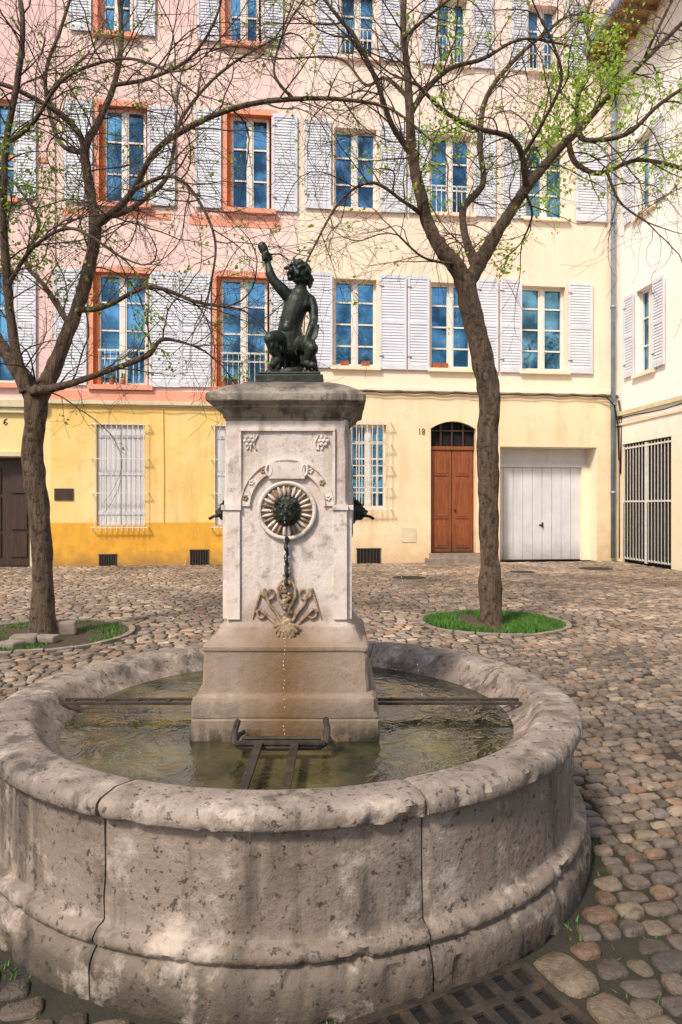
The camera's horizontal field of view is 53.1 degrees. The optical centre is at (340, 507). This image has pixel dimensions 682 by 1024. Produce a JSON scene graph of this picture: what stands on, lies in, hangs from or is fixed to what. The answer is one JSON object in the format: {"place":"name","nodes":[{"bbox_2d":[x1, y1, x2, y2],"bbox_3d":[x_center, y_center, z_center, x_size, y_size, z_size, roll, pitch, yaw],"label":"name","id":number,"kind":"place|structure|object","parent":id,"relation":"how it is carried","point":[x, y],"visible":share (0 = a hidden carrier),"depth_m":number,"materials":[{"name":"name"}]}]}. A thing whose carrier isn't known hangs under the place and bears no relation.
{"place":"outdoors","nodes":[
{"label":"outdoors","id":0,"kind":"place"},
{"bbox_2d":[0,561,681,1023],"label":"cobblestone paving","id":1,"kind":"structure","parent":0,"point":[568,975],"depth_m":7.02,"materials":[{"name":"beige stone"}]},
{"bbox_2d":[389,576,428,580],"bbox_3d":[1.534,1.584,15.339,0.900,0.032,0.900,0,0,0],"label":"manhole cover","id":2,"kind":"object","parent":1,"relation":"on","point":[415,578],"visible":1,"depth_m":15.18,"materials":[{"name":"metal"}]},
{"bbox_2d":[507,571,537,573],"bbox_3d":[4.440,1.584,16.720,0.720,0.032,0.720,0,0,0],"label":"manhole cover","id":3,"kind":"object","parent":1,"relation":"on","point":[525,572],"visible":0.98,"depth_m":16.52,"materials":[{"name":"metal"}]},
{"bbox_2d":[575,567,615,570],"bbox_3d":[6.560,1.584,17.600,1.000,0.032,1.000,0,0,0],"label":"manhole cover","id":4,"kind":"object","parent":1,"relation":"on","point":[596,568],"visible":0.98,"depth_m":17.59,"materials":[{"name":"metal"}]},
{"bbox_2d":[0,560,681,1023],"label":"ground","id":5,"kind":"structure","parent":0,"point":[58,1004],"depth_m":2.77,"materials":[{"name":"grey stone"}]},
{"bbox_2d":[0,0,50,566],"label":"yellow townhouse","id":6,"kind":"structure","parent":5,"relation":"on","point":[15,546],"depth_m":18.50,"materials":[{"name":"paint"}]},
{"bbox_2d":[0,618,135,653],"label":"grass tree pit","id":7,"kind":"object","parent":5,"relation":"on","point":[90,631],"visible":0.67,"depth_m":8.54,"materials":[{"name":"plant"}]},
{"bbox_2d":[0,619,76,648],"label":"kerb stones","id":8,"kind":"object","parent":7,"relation":"on","point":[66,627],"visible":0.94,"depth_m":8.00,"materials":[{"name":"beige stone"}]},
{"bbox_2d":[0,0,585,633],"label":"tree","id":9,"kind":"object","parent":7,"relation":"on","point":[36,396],"visible":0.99,"depth_m":8.22,"materials":[{"name":"brown plant"}]},
{"bbox_2d":[48,0,298,565],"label":"pink townhouse","id":10,"kind":"structure","parent":5,"relation":"on","point":[165,503],"depth_m":18.91,"materials":[{"name":"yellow paint"}]},
{"bbox_2d":[0,382,590,1023],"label":"stone fountain","id":11,"kind":"object","parent":5,"relation":"on","point":[286,792],"visible":1,"depth_m":2.50,"materials":[{"name":"stone"}]},
{"bbox_2d":[255,242,323,381],"bbox_3d":[-0.260,-0.995,3.560,0.340,0.745,0.300,0,0,0],"label":"bronze faun statue","id":12,"kind":"object","parent":11,"relation":"on","point":[292,350],"visible":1,"depth_m":3.50,"materials":[{"name":"black metal"}]},
{"bbox_2d":[0,770,677,1023],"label":"joint weeds","id":13,"kind":"object","parent":5,"relation":"on","point":[12,971],"visible":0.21,"depth_m":2.51,"materials":[{"name":"green plant"}]},
{"bbox_2d":[299,0,618,563],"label":"cream townhouse","id":14,"kind":"structure","parent":5,"relation":"on","point":[414,458],"depth_m":19.93,"materials":[{"name":"paint"}]},
{"bbox_2d":[592,50,621,557],"bbox_3d":[7.910,-6.025,20.050,0.913,15.050,0.526,0,0,-6],"label":"drainpipe","id":15,"kind":"object","parent":14,"relation":"attached to","point":[614,418],"visible":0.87,"depth_m":20.19,"materials":[{"name":"zinc"}]},
{"bbox_2d":[342,958,595,1023],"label":"drain grate","id":16,"kind":"object","parent":5,"relation":"on","point":[521,991],"visible":1,"depth_m":2.17,"materials":[{"name":"metal"}]},
{"bbox_2d":[418,608,571,636],"bbox_3d":[2.114,1.558,9.500,2.092,0.085,2.080,0,0,0],"label":"grass tree pit","id":17,"kind":"object","parent":5,"relation":"on","point":[516,623],"visible":0.91,"depth_m":9.20,"materials":[{"name":"plant"}]},
{"bbox_2d":[93,0,681,628],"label":"tree","id":18,"kind":"object","parent":17,"relation":"on","point":[489,416],"visible":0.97,"depth_m":9.01,"materials":[{"name":"brown plant"}]},
{"bbox_2d":[583,0,681,570],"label":"white townhouse","id":19,"kind":"structure","parent":5,"relation":"on","point":[649,368],"depth_m":18.67,"materials":[{"name":"beige paint"}]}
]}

